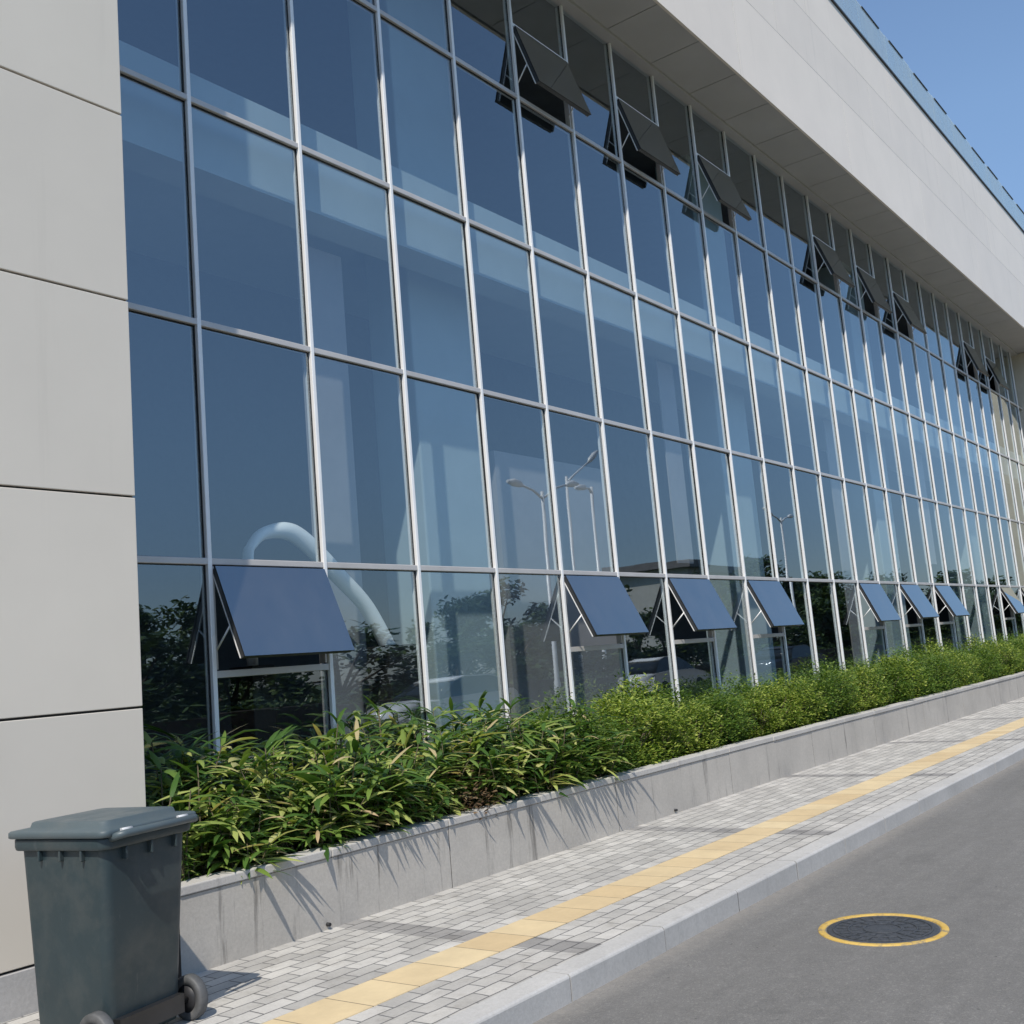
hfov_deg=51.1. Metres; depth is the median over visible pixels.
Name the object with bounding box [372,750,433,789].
strap leaf plant
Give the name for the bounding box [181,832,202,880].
strap leaf plant
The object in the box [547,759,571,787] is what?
strap leaf plant
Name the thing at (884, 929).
manhole cover
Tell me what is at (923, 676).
shrub
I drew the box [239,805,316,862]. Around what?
strap leaf plant
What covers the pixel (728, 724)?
shrub
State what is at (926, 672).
shrub
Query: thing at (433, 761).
strap leaf plant
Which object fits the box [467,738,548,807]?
strap leaf plant
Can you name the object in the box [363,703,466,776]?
strap leaf plant
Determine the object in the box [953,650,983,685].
shrub
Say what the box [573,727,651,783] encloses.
strap leaf plant
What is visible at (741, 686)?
shrub
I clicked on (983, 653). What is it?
shrub
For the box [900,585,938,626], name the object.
awning window
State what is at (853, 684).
shrub
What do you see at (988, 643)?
shrub
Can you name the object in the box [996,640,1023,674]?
shrub
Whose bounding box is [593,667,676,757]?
shrub
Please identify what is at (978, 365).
awning window
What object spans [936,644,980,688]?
shrub
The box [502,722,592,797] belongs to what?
strap leaf plant
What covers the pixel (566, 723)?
strap leaf plant
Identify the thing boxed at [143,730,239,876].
strap leaf plant
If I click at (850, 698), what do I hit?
shrub
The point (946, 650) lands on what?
shrub
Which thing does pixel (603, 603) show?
awning window
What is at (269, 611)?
awning window
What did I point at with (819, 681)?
shrub
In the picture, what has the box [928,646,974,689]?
shrub
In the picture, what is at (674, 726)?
shrub
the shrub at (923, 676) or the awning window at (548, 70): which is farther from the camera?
the shrub at (923, 676)
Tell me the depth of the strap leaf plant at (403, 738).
9.16 m
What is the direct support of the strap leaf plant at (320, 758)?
on the planting soil
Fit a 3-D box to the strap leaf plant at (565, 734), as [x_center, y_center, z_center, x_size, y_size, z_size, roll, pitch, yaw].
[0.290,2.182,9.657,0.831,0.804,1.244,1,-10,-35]
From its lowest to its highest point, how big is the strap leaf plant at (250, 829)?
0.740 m
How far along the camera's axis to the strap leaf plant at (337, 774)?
7.48 m
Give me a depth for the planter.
8.48 m
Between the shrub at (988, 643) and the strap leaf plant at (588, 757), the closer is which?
the strap leaf plant at (588, 757)
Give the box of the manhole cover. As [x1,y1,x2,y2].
[818,913,948,946]
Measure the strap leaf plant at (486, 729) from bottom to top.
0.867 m
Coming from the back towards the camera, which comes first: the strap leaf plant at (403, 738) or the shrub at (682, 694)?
the shrub at (682, 694)
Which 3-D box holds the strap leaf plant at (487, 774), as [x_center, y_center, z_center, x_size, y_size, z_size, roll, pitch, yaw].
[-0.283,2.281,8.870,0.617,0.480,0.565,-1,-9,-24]
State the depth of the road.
6.02 m
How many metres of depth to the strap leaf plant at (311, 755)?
8.29 m
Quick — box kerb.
[437,741,1023,1023]
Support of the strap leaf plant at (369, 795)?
on the planting soil
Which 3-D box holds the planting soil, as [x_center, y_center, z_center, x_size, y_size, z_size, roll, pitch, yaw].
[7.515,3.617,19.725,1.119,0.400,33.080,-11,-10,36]
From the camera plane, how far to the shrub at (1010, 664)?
23.80 m
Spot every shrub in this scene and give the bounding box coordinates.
[426,760,500,819]
[516,703,557,737]
[519,687,613,780]
[562,711,609,747]
[568,710,651,775]
[576,686,671,771]
[578,689,655,764]
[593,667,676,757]
[623,691,702,764]
[639,674,707,755]
[660,696,712,746]
[664,698,726,757]
[673,684,753,753]
[688,692,740,738]
[697,678,758,744]
[701,670,769,738]
[725,673,786,731]
[729,685,789,740]
[740,678,814,736]
[748,680,792,729]
[760,668,815,724]
[761,672,830,729]
[789,672,846,725]
[793,656,861,720]
[794,667,845,717]
[811,669,874,718]
[814,668,869,706]
[829,662,870,700]
[834,662,891,714]
[842,658,887,706]
[847,661,894,709]
[848,654,899,701]
[857,659,916,707]
[873,649,930,703]
[876,644,938,701]
[884,644,936,684]
[900,660,946,695]
[903,649,959,693]
[910,638,954,664]
[912,649,963,692]
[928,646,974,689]
[931,640,967,677]
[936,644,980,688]
[952,631,998,664]
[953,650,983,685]
[960,646,993,681]
[964,641,1006,679]
[968,637,1020,678]
[973,648,1008,680]
[980,641,1022,675]
[995,633,1023,672]
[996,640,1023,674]
[1011,634,1023,654]
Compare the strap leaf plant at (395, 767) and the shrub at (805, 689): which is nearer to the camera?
the strap leaf plant at (395, 767)
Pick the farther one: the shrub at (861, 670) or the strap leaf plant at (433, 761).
the shrub at (861, 670)
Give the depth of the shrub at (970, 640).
24.13 m
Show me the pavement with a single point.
(276, 983)
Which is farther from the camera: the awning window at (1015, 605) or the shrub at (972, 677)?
the awning window at (1015, 605)
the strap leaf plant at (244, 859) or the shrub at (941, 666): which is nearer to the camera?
the strap leaf plant at (244, 859)
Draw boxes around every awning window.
[212,566,354,677]
[513,23,590,126]
[564,575,648,651]
[616,96,679,184]
[668,578,736,643]
[697,153,751,228]
[747,580,803,638]
[813,235,854,293]
[856,265,892,318]
[859,584,900,629]
[893,292,926,339]
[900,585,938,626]
[934,586,969,624]
[963,341,988,379]
[985,357,1008,392]
[1000,587,1023,619]
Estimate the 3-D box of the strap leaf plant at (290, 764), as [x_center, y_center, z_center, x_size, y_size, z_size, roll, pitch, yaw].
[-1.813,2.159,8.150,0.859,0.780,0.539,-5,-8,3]
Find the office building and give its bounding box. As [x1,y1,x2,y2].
[0,0,1023,1022]
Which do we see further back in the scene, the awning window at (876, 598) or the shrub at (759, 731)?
the awning window at (876, 598)
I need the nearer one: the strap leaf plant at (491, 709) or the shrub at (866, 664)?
the strap leaf plant at (491, 709)
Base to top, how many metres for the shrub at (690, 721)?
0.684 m
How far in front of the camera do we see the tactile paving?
6.95 m
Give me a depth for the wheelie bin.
5.10 m
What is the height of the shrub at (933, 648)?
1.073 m
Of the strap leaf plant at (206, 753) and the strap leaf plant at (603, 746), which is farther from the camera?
the strap leaf plant at (603, 746)
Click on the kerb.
(539, 996)
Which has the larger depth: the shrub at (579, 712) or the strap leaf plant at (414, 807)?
the shrub at (579, 712)
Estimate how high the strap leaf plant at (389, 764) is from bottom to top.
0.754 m
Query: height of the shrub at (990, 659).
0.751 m
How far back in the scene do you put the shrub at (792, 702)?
14.10 m
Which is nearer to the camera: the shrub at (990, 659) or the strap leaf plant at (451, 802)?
the strap leaf plant at (451, 802)
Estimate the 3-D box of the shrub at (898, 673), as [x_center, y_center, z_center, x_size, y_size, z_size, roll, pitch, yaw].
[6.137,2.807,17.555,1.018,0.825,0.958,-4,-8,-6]
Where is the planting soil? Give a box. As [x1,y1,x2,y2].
[181,673,1011,877]
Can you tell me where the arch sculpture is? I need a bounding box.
[229,522,422,838]
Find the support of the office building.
on the pavement
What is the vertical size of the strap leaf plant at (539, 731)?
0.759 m
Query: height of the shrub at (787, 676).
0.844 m
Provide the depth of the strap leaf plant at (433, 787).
8.18 m
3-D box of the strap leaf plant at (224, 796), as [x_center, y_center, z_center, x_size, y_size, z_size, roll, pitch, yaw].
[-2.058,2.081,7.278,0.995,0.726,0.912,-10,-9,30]
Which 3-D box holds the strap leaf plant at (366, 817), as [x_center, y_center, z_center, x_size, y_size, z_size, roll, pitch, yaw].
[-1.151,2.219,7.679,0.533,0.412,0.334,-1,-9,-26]
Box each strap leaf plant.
[143,724,268,868]
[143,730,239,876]
[145,749,248,875]
[149,762,271,852]
[165,729,339,856]
[179,767,289,876]
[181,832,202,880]
[184,766,271,873]
[184,784,303,883]
[189,795,274,872]
[193,725,335,854]
[223,743,325,848]
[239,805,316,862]
[251,727,376,838]
[271,708,392,842]
[272,781,343,851]
[280,722,402,846]
[283,711,398,827]
[284,770,407,861]
[300,752,380,832]
[318,753,430,838]
[328,790,382,842]
[329,737,433,836]
[337,696,449,789]
[355,758,455,825]
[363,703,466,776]
[371,733,479,826]
[371,795,408,828]
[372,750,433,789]
[385,760,454,823]
[406,721,510,813]
[407,697,491,775]
[409,741,500,815]
[418,785,461,814]
[420,707,523,806]
[439,711,535,805]
[451,757,511,808]
[452,690,525,766]
[460,703,524,750]
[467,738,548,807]
[480,698,565,797]
[497,709,593,792]
[500,767,517,799]
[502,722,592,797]
[511,712,578,787]
[512,765,543,794]
[533,721,615,789]
[534,698,624,782]
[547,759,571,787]
[561,752,595,782]
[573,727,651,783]
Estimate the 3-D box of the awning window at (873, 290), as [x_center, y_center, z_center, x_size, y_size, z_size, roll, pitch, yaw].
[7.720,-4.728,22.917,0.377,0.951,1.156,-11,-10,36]
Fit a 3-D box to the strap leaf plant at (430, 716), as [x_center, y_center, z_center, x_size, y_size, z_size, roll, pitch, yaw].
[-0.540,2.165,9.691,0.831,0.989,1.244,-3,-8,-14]
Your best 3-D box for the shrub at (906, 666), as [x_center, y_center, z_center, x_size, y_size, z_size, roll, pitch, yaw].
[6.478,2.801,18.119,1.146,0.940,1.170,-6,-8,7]
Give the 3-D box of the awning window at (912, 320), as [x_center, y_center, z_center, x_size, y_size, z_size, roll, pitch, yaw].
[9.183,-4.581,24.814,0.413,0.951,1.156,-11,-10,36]
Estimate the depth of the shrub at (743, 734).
13.07 m
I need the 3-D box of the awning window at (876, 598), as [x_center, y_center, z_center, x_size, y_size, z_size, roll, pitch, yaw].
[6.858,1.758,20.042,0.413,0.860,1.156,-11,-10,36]
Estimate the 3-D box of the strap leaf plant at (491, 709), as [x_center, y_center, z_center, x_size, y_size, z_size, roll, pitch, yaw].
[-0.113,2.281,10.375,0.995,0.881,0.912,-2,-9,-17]
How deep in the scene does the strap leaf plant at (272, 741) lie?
7.27 m
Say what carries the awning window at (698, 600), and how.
in the office building
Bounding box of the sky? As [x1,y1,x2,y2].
[835,0,1023,229]
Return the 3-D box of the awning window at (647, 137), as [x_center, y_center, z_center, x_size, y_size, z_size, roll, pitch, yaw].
[1.926,-5.328,15.287,0.373,0.951,1.156,-11,-10,36]
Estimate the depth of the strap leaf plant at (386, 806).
7.73 m
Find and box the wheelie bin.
[8,806,207,1023]
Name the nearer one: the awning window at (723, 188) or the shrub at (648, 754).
the shrub at (648, 754)
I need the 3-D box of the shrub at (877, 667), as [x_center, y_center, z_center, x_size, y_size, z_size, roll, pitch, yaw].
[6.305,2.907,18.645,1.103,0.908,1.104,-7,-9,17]
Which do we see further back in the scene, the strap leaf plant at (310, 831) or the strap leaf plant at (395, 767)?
the strap leaf plant at (395, 767)
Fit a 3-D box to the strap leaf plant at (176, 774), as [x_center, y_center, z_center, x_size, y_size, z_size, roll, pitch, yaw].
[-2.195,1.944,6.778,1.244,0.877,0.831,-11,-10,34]
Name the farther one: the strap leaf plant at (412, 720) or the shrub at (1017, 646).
the shrub at (1017, 646)
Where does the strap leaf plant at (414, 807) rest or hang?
on the planting soil
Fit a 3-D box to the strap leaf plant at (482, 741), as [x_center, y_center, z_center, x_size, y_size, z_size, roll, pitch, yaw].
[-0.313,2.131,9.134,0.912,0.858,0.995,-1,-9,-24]
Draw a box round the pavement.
[0,697,1023,1023]
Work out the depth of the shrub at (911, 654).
20.20 m
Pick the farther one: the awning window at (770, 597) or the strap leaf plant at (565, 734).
the awning window at (770, 597)
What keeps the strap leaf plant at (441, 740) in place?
on the planting soil
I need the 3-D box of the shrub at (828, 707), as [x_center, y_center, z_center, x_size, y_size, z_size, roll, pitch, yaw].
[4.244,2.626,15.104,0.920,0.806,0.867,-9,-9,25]
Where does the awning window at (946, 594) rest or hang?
in the office building
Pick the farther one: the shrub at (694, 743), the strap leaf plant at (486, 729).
the shrub at (694, 743)
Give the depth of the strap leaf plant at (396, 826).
7.92 m
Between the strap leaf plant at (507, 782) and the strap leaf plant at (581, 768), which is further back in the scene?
the strap leaf plant at (581, 768)
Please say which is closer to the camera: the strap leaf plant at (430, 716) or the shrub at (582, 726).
the strap leaf plant at (430, 716)
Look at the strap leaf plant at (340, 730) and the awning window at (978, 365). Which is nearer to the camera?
the strap leaf plant at (340, 730)
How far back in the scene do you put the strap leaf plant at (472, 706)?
10.22 m
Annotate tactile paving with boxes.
[262,717,1023,1023]
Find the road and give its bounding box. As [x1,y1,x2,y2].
[532,759,1023,1023]
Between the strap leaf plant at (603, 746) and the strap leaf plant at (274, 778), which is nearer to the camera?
the strap leaf plant at (274, 778)
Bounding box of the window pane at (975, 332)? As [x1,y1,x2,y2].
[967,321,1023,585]
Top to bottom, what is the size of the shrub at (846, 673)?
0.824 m
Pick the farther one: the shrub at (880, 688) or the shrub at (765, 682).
the shrub at (880, 688)
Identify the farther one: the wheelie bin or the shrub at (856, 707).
the shrub at (856, 707)
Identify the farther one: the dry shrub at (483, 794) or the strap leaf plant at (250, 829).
the dry shrub at (483, 794)
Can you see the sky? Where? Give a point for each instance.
(968, 55)
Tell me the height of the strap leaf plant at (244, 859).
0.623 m
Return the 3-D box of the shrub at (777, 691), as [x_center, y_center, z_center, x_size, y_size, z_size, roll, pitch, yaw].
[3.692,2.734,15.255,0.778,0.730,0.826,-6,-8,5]
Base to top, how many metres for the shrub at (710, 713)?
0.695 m
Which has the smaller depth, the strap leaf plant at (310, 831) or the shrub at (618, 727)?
the strap leaf plant at (310, 831)
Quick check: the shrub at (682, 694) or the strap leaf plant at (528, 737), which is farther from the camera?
the shrub at (682, 694)
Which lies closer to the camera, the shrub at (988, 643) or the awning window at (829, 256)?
the awning window at (829, 256)
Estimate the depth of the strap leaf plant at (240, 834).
6.82 m
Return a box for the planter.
[178,671,1023,977]
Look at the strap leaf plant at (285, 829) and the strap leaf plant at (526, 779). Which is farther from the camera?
the strap leaf plant at (526, 779)
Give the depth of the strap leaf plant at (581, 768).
9.91 m
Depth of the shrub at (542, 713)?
10.82 m
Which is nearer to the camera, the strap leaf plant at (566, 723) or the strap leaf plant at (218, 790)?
the strap leaf plant at (218, 790)
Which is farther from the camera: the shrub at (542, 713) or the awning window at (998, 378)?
the awning window at (998, 378)
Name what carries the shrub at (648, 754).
on the planting soil
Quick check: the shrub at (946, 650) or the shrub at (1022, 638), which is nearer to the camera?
the shrub at (946, 650)
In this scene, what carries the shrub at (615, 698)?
on the planting soil
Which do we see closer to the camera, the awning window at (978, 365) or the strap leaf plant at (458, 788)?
the strap leaf plant at (458, 788)
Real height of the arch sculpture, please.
2.881 m
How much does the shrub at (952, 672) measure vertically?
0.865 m
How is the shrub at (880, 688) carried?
on the planting soil
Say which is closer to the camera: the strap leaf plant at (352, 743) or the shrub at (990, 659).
the strap leaf plant at (352, 743)
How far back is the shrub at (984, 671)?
21.98 m

